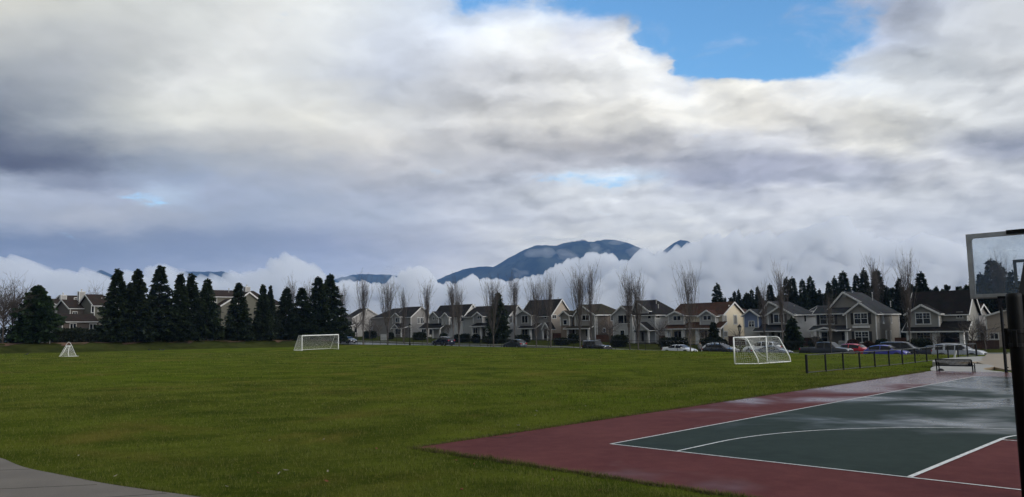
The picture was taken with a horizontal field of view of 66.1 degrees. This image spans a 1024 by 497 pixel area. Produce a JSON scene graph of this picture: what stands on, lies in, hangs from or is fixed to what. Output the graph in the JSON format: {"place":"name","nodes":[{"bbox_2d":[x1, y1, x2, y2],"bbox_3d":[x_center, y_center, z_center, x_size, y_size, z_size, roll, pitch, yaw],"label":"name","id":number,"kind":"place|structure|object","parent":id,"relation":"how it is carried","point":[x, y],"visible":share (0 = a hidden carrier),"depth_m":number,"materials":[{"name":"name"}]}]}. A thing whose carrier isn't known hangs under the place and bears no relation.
{"place":"outdoors","nodes":[
{"label":"outdoors","id":0,"kind":"place"},
{"bbox_2d":[0,458,198,496],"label":"path","id":1,"kind":"structure","parent":0,"point":[18,482],"depth_m":12.22,"materials":[{"name":"concrete"}]},
{"bbox_2d":[76,270,245,316],"bbox_3d":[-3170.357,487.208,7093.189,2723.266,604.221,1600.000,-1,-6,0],"label":"mountain","id":2,"kind":"structure","parent":0,"point":[221,280],"depth_m":6891.08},
{"bbox_2d":[293,274,428,314],"bbox_3d":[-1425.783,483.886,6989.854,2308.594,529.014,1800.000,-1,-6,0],"label":"mountain","id":3,"kind":"structure","parent":0,"point":[410,285],"depth_m":6787.23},
{"bbox_2d":[335,342,499,346],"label":"road","id":4,"kind":"structure","parent":0,"point":[400,344],"depth_m":159.51,"materials":[{"name":"asphalt"}]},
{"bbox_2d":[432,336,454,345],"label":"parked car","id":5,"kind":"object","parent":4,"relation":"on","point":[451,342],"visible":0.85,"depth_m":147.94,"materials":[{"name":"blue paint"}]},
{"bbox_2d":[581,339,611,348],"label":"parked car","id":6,"kind":"object","parent":4,"relation":"on","point":[595,343],"visible":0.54,"depth_m":119.13,"materials":[{"name":"black paint"}]},
{"bbox_2d":[702,343,739,351],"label":"parked car","id":7,"kind":"object","parent":4,"relation":"on","point":[718,347],"visible":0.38,"depth_m":103.62,"materials":[{"name":"black paint"}]},
{"bbox_2d":[751,345,792,352],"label":"parked car","id":8,"kind":"object","parent":4,"relation":"on","point":[771,351],"visible":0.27,"depth_m":98.37,"materials":[{"name":"paint"}]},
{"bbox_2d":[799,342,854,353],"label":"pickup truck","id":9,"kind":"object","parent":4,"relation":"on","point":[836,348],"visible":0.51,"depth_m":93.66,"materials":[{"name":"grey paint"}]},
{"bbox_2d":[863,345,910,353],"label":"parked car","id":10,"kind":"object","parent":4,"relation":"on","point":[880,347],"visible":0.35,"depth_m":89.08,"materials":[{"name":"blue paint"}]},
{"bbox_2d":[880,342,919,353],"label":"parked car","id":11,"kind":"object","parent":4,"relation":"on","point":[903,345],"visible":0.23,"depth_m":92.22,"materials":[{"name":"black paint"}]},
{"bbox_2d":[931,343,986,354],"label":"parked car","id":12,"kind":"object","parent":4,"relation":"on","point":[962,349],"visible":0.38,"depth_m":83.89,"materials":[{"name":"silver paint"}]},
{"bbox_2d":[0,335,1011,496],"bbox_3d":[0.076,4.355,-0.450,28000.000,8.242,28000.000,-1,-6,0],"label":"ground","id":13,"kind":"structure","parent":0,"point":[257,347],"depth_m":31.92,"materials":[{"name":"plant"}]},
{"bbox_2d":[55,289,85,313],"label":"townhouse","id":14,"kind":"structure","parent":13,"relation":"on","point":[64,306],"depth_m":150.96,"materials":[{"name":"wood"}]},
{"bbox_2d":[49,314,98,342],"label":"townhouse","id":15,"kind":"structure","parent":13,"relation":"on","point":[89,321],"depth_m":137.43,"materials":[{"name":"brown"}]},
{"bbox_2d":[78,294,106,324],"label":"townhouse","id":16,"kind":"structure","parent":13,"relation":"on","point":[90,303],"depth_m":148.23,"materials":[{"name":"grey stone"}]},
{"bbox_2d":[0,339,328,345],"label":"mulch bed","id":17,"kind":"object","parent":13,"relation":"on","point":[61,343],"visible":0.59,"depth_m":129.33,"materials":[{"name":"soil"}]},
{"bbox_2d":[0,275,32,325],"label":"spreading tree","id":18,"kind":"object","parent":17,"relation":"on","point":[13,297],"visible":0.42,"depth_m":119.75,"materials":[{"name":"brown plant"}]},
{"bbox_2d":[0,277,35,342],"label":"spreading tree","id":19,"kind":"object","parent":17,"relation":"on","point":[7,309],"visible":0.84,"depth_m":118.29,"materials":[{"name":"brown plant"}]},
{"bbox_2d":[5,285,67,343],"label":"broad conifer","id":20,"kind":"object","parent":17,"relation":"on","point":[41,323],"visible":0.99,"depth_m":119.37,"materials":[{"name":"green plant"}]},
{"bbox_2d":[66,327,86,341],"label":"bank shrub","id":21,"kind":"object","parent":17,"relation":"on","point":[74,331],"visible":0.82,"depth_m":125.49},
{"bbox_2d":[89,268,140,342],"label":"conifer","id":22,"kind":"object","parent":17,"relation":"on","point":[109,312],"visible":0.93,"depth_m":128.22,"materials":[{"name":"plant"}]},
{"bbox_2d":[111,268,158,342],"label":"conifer","id":23,"kind":"object","parent":17,"relation":"on","point":[137,291],"visible":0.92,"depth_m":129.94,"materials":[{"name":"plant"}]},
{"bbox_2d":[132,265,182,341],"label":"conifer","id":24,"kind":"object","parent":17,"relation":"on","point":[160,300],"visible":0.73,"depth_m":133.43,"materials":[{"name":"plant"}]},
{"bbox_2d":[158,273,198,341],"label":"conifer","id":25,"kind":"object","parent":17,"relation":"on","point":[180,300],"visible":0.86,"depth_m":134.64,"materials":[{"name":"plant"}]},
{"bbox_2d":[177,273,209,340],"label":"conifer","id":26,"kind":"object","parent":17,"relation":"on","point":[193,296],"visible":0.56,"depth_m":137.20,"materials":[{"name":"plant"}]},
{"bbox_2d":[190,278,228,341],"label":"conifer","id":27,"kind":"object","parent":17,"relation":"on","point":[207,296],"visible":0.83,"depth_m":139.47,"materials":[{"name":"plant"}]},
{"bbox_2d":[217,283,256,340],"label":"conifer","id":28,"kind":"object","parent":17,"relation":"on","point":[238,319],"visible":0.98,"depth_m":142.97,"materials":[{"name":"plant"}]},
{"bbox_2d":[250,284,277,340],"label":"conifer","id":29,"kind":"object","parent":17,"relation":"on","point":[263,321],"visible":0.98,"depth_m":145.78,"materials":[{"name":"plant"}]},
{"bbox_2d":[263,285,281,339],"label":"conifer","id":30,"kind":"object","parent":17,"relation":"on","point":[273,308],"visible":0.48,"depth_m":148.46,"materials":[{"name":"plant"}]},
{"bbox_2d":[274,287,304,339],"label":"conifer","id":31,"kind":"object","parent":17,"relation":"on","point":[286,314],"visible":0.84,"depth_m":150.32,"materials":[{"name":"plant"}]},
{"bbox_2d":[283,287,325,339],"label":"conifer","id":32,"kind":"object","parent":17,"relation":"on","point":[304,311],"visible":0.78,"depth_m":152.31,"materials":[{"name":"plant"}]},
{"bbox_2d":[302,276,339,339],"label":"conifer","id":33,"kind":"object","parent":17,"relation":"on","point":[319,297],"visible":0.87,"depth_m":154.09,"materials":[{"name":"plant"}]},
{"bbox_2d":[310,274,355,341],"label":"conifer","id":34,"kind":"object","parent":17,"relation":"on","point":[332,289],"visible":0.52,"depth_m":157.51,"materials":[{"name":"plant"}]},
{"bbox_2d":[199,285,262,339],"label":"townhouse","id":35,"kind":"structure","parent":13,"relation":"on","point":[223,299],"depth_m":164.78,"materials":[{"name":"grey stone"}]},
{"bbox_2d":[294,334,338,350],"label":"football goal","id":36,"kind":"object","parent":13,"relation":"on","point":[317,341],"visible":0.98,"depth_m":123.78,"materials":[{"name":"metal"}]},
{"bbox_2d":[346,308,377,336],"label":"house","id":37,"kind":"structure","parent":13,"relation":"on","point":[354,314],"depth_m":207.39,"materials":[{"name":"beige wood"}]},
{"bbox_2d":[352,273,372,344],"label":"bare tree","id":38,"kind":"object","parent":13,"relation":"on","point":[363,294],"visible":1,"depth_m":153.40,"materials":[{"name":"brown plant"}]},
{"bbox_2d":[370,308,400,335],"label":"house","id":39,"kind":"structure","parent":13,"relation":"on","point":[379,318],"depth_m":206.71,"materials":[{"name":"grey"}]},
{"bbox_2d":[376,274,399,344],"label":"bare tree","id":40,"kind":"object","parent":13,"relation":"on","point":[388,308],"visible":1,"depth_m":147.58,"materials":[{"name":"brown plant"}]},
{"bbox_2d":[395,287,413,342],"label":"bare tree","id":41,"kind":"object","parent":13,"relation":"on","point":[403,302],"visible":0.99,"depth_m":166.28,"materials":[{"name":"brown plant"}]},
{"bbox_2d":[390,304,430,337],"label":"house","id":42,"kind":"structure","parent":13,"relation":"on","point":[416,319],"depth_m":189.87,"materials":[{"name":"grey"}]},
{"bbox_2d":[417,275,437,343],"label":"bare tree","id":43,"kind":"object","parent":13,"relation":"on","point":[426,304],"visible":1,"depth_m":160.50,"materials":[{"name":"brown plant"}]},
{"bbox_2d":[418,304,475,338],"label":"house","id":44,"kind":"structure","parent":13,"relation":"on","point":[438,318],"depth_m":179.19,"materials":[{"name":"white"}]},
{"bbox_2d":[446,272,463,337],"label":"bare tree","id":45,"kind":"object","parent":13,"relation":"on","point":[452,306],"visible":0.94,"depth_m":155.09,"materials":[{"name":"brown plant"}]},
{"bbox_2d":[451,285,465,345],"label":"bare tree","id":46,"kind":"object","parent":13,"relation":"on","point":[457,308],"visible":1,"depth_m":133.38,"materials":[{"name":"brown plant"}]},
{"bbox_2d":[462,304,490,339],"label":"house","id":47,"kind":"structure","parent":13,"relation":"on","point":[474,320],"depth_m":171.50,"materials":[{"name":"grey"}]},
{"bbox_2d":[477,273,505,346],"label":"bare tree","id":48,"kind":"object","parent":13,"relation":"on","point":[491,300],"visible":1,"depth_m":127.55,"materials":[{"name":"brown plant"}]},
{"bbox_2d":[484,292,511,343],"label":"bushy fir","id":49,"kind":"object","parent":13,"relation":"on","point":[504,330],"visible":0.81,"depth_m":153.69,"materials":[{"name":"plant"}]},
{"bbox_2d":[498,303,522,339],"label":"house","id":50,"kind":"structure","parent":13,"relation":"on","point":[511,319],"depth_m":166.06,"materials":[{"name":"white"}]},
{"bbox_2d":[506,273,520,337],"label":"bare tree","id":51,"kind":"object","parent":13,"relation":"on","point":[514,297],"visible":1,"depth_m":154.34,"materials":[{"name":"brown plant"}]},
{"bbox_2d":[522,276,546,347],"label":"bare tree","id":52,"kind":"object","parent":13,"relation":"on","point":[535,313],"visible":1,"depth_m":120.75,"materials":[{"name":"brown plant"}]},
{"bbox_2d":[515,297,569,339],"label":"house","id":53,"kind":"structure","parent":13,"relation":"on","point":[524,319],"depth_m":158.75,"materials":[{"name":"grey"}]},
{"bbox_2d":[537,268,556,346],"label":"bare tree","id":54,"kind":"object","parent":13,"relation":"on","point":[550,292],"visible":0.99,"depth_m":136.94,"materials":[{"name":"brown plant"}]},
{"bbox_2d":[560,264,590,348],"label":"bare tree","id":55,"kind":"object","parent":13,"relation":"on","point":[579,295],"visible":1,"depth_m":114.77,"materials":[{"name":"brown plant"}]},
{"bbox_2d":[337,338,830,352],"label":"chain link fence","id":56,"kind":"object","parent":13,"relation":"on","point":[711,346],"visible":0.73,"depth_m":107.99,"materials":[{"name":"black metal"}]},
{"bbox_2d":[558,304,615,340],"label":"house","id":57,"kind":"structure","parent":13,"relation":"on","point":[568,322],"depth_m":150.37,"materials":[{"name":"grey"}]},
{"bbox_2d":[575,263,601,339],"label":"bare tree","id":58,"kind":"object","parent":13,"relation":"on","point":[590,297],"visible":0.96,"depth_m":139.44,"materials":[{"name":"brown plant"}]},
{"bbox_2d":[611,335,628,346],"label":"hedge","id":59,"kind":"object","parent":13,"relation":"on","point":[623,343],"visible":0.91,"depth_m":133.43,"materials":[{"name":"plant"}]},
{"bbox_2d":[616,263,635,349],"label":"bare tree","id":60,"kind":"object","parent":13,"relation":"on","point":[627,299],"visible":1,"depth_m":109.10,"materials":[{"name":"brown plant"}]},
{"bbox_2d":[619,268,647,348],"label":"bare tree","id":61,"kind":"object","parent":13,"relation":"on","point":[636,314],"visible":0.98,"depth_m":109.57,"materials":[{"name":"brown plant"}]},
{"bbox_2d":[610,299,673,343],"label":"house","id":62,"kind":"structure","parent":13,"relation":"on","point":[659,309],"depth_m":141.10,"materials":[{"name":"grey"}]},
{"bbox_2d":[410,371,925,496],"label":"dry thatch","id":63,"kind":"object","parent":13,"relation":"on","point":[693,490],"visible":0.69,"depth_m":14.74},
{"bbox_2d":[657,336,688,347],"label":"hedge","id":64,"kind":"object","parent":13,"relation":"on","point":[668,340],"visible":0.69,"depth_m":126.46,"materials":[{"name":"plant"}]},
{"bbox_2d":[672,262,706,350],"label":"bare tree","id":65,"kind":"object","parent":13,"relation":"on","point":[688,298],"visible":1,"depth_m":102.91,"materials":[{"name":"brown plant"}]},
{"bbox_2d":[663,302,746,344],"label":"house","id":66,"kind":"structure","parent":13,"relation":"on","point":[727,318],"depth_m":133.00,"materials":[{"name":"beige"}]},
{"bbox_2d":[706,322,721,342],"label":"cone shrub","id":67,"kind":"object","parent":13,"relation":"on","point":[713,330],"visible":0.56,"depth_m":122.30,"materials":[{"name":"green plant"}]},
{"bbox_2d":[711,283,724,301],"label":"fir tree","id":68,"kind":"object","parent":13,"relation":"on","point":[717,294],"visible":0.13,"depth_m":163.06,"materials":[{"name":"green plant"}]},
{"bbox_2d":[420,371,1021,496],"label":"court surface","id":69,"kind":"object","parent":13,"relation":"on","point":[588,446],"visible":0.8,"depth_m":14.96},
{"bbox_2d":[614,376,1016,476],"bbox_3d":[17.409,4.389,21.123,15.900,0.001,27.300,-7,-8,44],"label":"court green area","id":70,"kind":"object","parent":69,"relation":"on","point":[877,442],"visible":1,"depth_m":18.33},
{"bbox_2d":[611,376,1020,489],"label":"court lines","id":71,"kind":"object","parent":70,"relation":"on","point":[947,461],"visible":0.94,"depth_m":16.03,"materials":[{"name":"paint"}]},
{"bbox_2d":[966,229,1023,496],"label":"basketball hoop","id":72,"kind":"object","parent":69,"relation":"on","point":[1014,336],"visible":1,"depth_m":11.29,"materials":[{"name":"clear glass"}]},
{"bbox_2d":[752,276,769,340],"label":"bare tree","id":73,"kind":"object","parent":13,"relation":"on","point":[763,307],"visible":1,"depth_m":117.41,"materials":[{"name":"brown plant"}]},
{"bbox_2d":[733,336,790,363],"bbox_3d":[19.621,7.994,62.222,6.238,2.122,1.787,4,-8,-42],"label":"football goal","id":74,"kind":"object","parent":13,"relation":"on","point":[751,337],"visible":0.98,"depth_m":62.37,"materials":[{"name":"metal"}]},
{"bbox_2d":[741,301,816,345],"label":"house","id":75,"kind":"structure","parent":13,"relation":"on","point":[803,317],"depth_m":123.85,"materials":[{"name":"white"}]},
{"bbox_2d":[770,260,793,347],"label":"bare tree","id":76,"kind":"object","parent":13,"relation":"on","point":[779,285],"visible":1,"depth_m":109.37,"materials":[{"name":"brown plant"}]},
{"bbox_2d":[782,278,796,303],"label":"fir tree","id":77,"kind":"object","parent":13,"relation":"on","point":[787,289],"visible":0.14,"depth_m":157.33,"materials":[{"name":"green plant"}]},
{"bbox_2d":[781,316,805,348],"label":"leaning evergreen","id":78,"kind":"object","parent":13,"relation":"on","point":[791,332],"visible":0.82,"depth_m":113.71,"materials":[{"name":"plant"}]},
{"bbox_2d":[796,279,810,309],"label":"fir tree","id":79,"kind":"object","parent":13,"relation":"on","point":[803,300],"visible":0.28,"depth_m":150.13,"materials":[{"name":"green plant"}]},
{"bbox_2d":[806,276,819,308],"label":"fir tree","id":80,"kind":"object","parent":13,"relation":"on","point":[813,297],"visible":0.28,"depth_m":155.32,"materials":[{"name":"green plant"}]},
{"bbox_2d":[823,292,840,352],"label":"bare tree","id":81,"kind":"object","parent":13,"relation":"on","point":[829,318],"visible":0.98,"depth_m":90.27,"materials":[{"name":"brown plant"}]},
{"bbox_2d":[837,271,851,292],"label":"fir tree","id":82,"kind":"object","parent":13,"relation":"on","point":[844,284],"visible":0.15,"depth_m":159.04,"materials":[{"name":"green plant"}]},
{"bbox_2d":[807,292,901,345],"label":"house","id":83,"kind":"structure","parent":13,"relation":"on","point":[863,317],"depth_m":115.77,"materials":[{"name":"beige"}]},
{"bbox_2d":[853,312,867,324],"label":"window","id":84,"kind":"structure","parent":83,"relation":"in","point":[859,318],"depth_m":113.26,"materials":[{"name":"glass"}]},
{"bbox_2d":[854,331,868,342],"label":"window","id":85,"kind":"structure","parent":83,"relation":"in","point":[861,336],"depth_m":112.98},
{"bbox_2d":[859,267,872,297],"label":"fir tree","id":86,"kind":"object","parent":13,"relation":"on","point":[862,278],"visible":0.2,"depth_m":151.53,"materials":[{"name":"green plant"}]},
{"bbox_2d":[728,284,1015,318],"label":"wood","id":87,"kind":"object","parent":13,"relation":"on","point":[946,288],"visible":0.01,"depth_m":167.55,"materials":[{"name":"plant"}]},
{"bbox_2d":[859,249,892,302],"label":"bare tree","id":88,"kind":"object","parent":13,"relation":"on","point":[876,291],"visible":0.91,"depth_m":144.93,"materials":[{"name":"brown plant"}]},
{"bbox_2d":[805,344,977,373],"bbox_3d":[29.385,8.076,58.326,33.900,1.586,0.157,5,-8,-45],"label":"chain link fence","id":89,"kind":"object","parent":13,"relation":"on","point":[859,359],"visible":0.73,"depth_m":54.84,"materials":[{"name":"black metal"}]},
{"bbox_2d":[892,277,906,338],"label":"fir tree","id":90,"kind":"object","parent":13,"relation":"on","point":[897,296],"visible":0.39,"depth_m":148.23,"materials":[{"name":"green plant"}]},
{"bbox_2d":[890,249,919,341],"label":"bare tree","id":91,"kind":"object","parent":13,"relation":"on","point":[907,299],"visible":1,"depth_m":97.69,"materials":[{"name":"brown plant"}]},
{"bbox_2d":[904,272,929,337],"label":"fir tree","id":92,"kind":"object","parent":13,"relation":"on","point":[923,286],"visible":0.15,"depth_m":135.37,"materials":[{"name":"green plant"}]},
{"bbox_2d":[901,290,981,344],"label":"house","id":93,"kind":"structure","parent":13,"relation":"on","point":[944,312],"depth_m":106.67,"materials":[{"name":"grey"}]},
{"bbox_2d":[915,312,930,324],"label":"window","id":94,"kind":"structure","parent":93,"relation":"in","point":[921,318],"depth_m":107.08,"materials":[{"name":"glass"}]},
{"bbox_2d":[940,332,959,343],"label":"window","id":95,"kind":"structure","parent":93,"relation":"in","point":[949,337],"depth_m":105.75,"materials":[{"name":"glass"}]},
{"bbox_2d":[931,356,1001,371],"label":"paved area","id":96,"kind":"structure","parent":13,"relation":"on","point":[979,367],"depth_m":44.54,"materials":[{"name":"concrete"}]},
{"bbox_2d":[935,359,975,371],"bbox_3d":[22.803,6.005,40.525,1.760,0.654,0.703,-6,-8,43],"label":"park bench","id":97,"kind":"object","parent":96,"relation":"on","point":[957,361],"visible":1,"depth_m":40.32,"materials":[{"name":"black metal"}]},
{"bbox_2d":[952,309,989,348],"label":"yard tree","id":98,"kind":"object","parent":13,"relation":"on","point":[972,332],"visible":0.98,"depth_m":96.04,"materials":[{"name":"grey plant"}]},
{"bbox_2d":[968,340,999,348],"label":"wooden fence","id":99,"kind":"object","parent":13,"relation":"on","point":[990,343],"visible":0.83,"depth_m":99.25,"materials":[{"name":"brown wood"}]},
{"bbox_2d":[975,272,993,312],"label":"fir tree","id":100,"kind":"object","parent":13,"relation":"on","point":[981,286],"visible":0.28,"depth_m":130.26,"materials":[{"name":"green plant"}]},
{"bbox_2d":[979,304,989,339],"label":"house","id":101,"kind":"structure","parent":13,"relation":"on","point":[984,309],"depth_m":114.38,"materials":[{"name":"grey"}]},
{"bbox_2d":[964,314,1005,349],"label":"yard tree","id":102,"kind":"object","parent":13,"relation":"on","point":[986,334],"visible":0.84,"depth_m":98.48,"materials":[{"name":"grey plant"}]},
{"bbox_2d":[981,310,1007,346],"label":"house","id":103,"kind":"structure","parent":13,"relation":"on","point":[993,318],"depth_m":105.62,"materials":[{"name":"beige"}]},
{"bbox_2d":[978,353,1010,370],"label":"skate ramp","id":104,"kind":"structure","parent":13,"relation":"on","point":[996,360],"depth_m":50.33,"materials":[{"name":"beige concrete"}]},
{"bbox_2d":[983,258,1006,311],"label":"tree","id":105,"kind":"object","parent":13,"relation":"on","point":[988,263],"visible":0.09,"depth_m":134.70,"materials":[{"name":"green plant"}]},
{"bbox_2d":[983,251,1012,310],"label":"bare tree","id":106,"kind":"object","parent":13,"relation":"on","point":[1000,285],"visible":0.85,"depth_m":130.89,"materials":[{"name":"brown plant"}]},
{"bbox_2d":[999,308,1010,371],"bbox_3d":[26.502,4.434,36.923,6.119,3.450,0.175,-7,-8,44],"label":"court fence","id":107,"kind":"object","parent":13,"relation":"on","point":[1003,340],"visible":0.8,"depth_m":38.97,"materials":[{"name":"black metal"}]},
{"bbox_2d":[1001,269,1019,308],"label":"fir tree","id":108,"kind":"object","parent":13,"relation":"on","point":[1010,284],"visible":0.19,"depth_m":128.64,"materials":[{"name":"green plant"}]},
{"bbox_2d":[0,0,1023,335],"label":"sky","id":109,"kind":"structure","parent":0,"point":[256,142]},
{"bbox_2d":[399,239,732,313],"bbox_3d":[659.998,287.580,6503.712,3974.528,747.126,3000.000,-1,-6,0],"label":"mountain","id":110,"kind":"structure","parent":0,"point":[657,275],"depth_m":5754.75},
{"bbox_2d":[657,240,777,300],"bbox_3d":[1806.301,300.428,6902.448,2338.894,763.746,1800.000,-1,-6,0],"label":"mountain","id":111,"kind":"structure","parent":0,"point":[729,279],"depth_m":6671.42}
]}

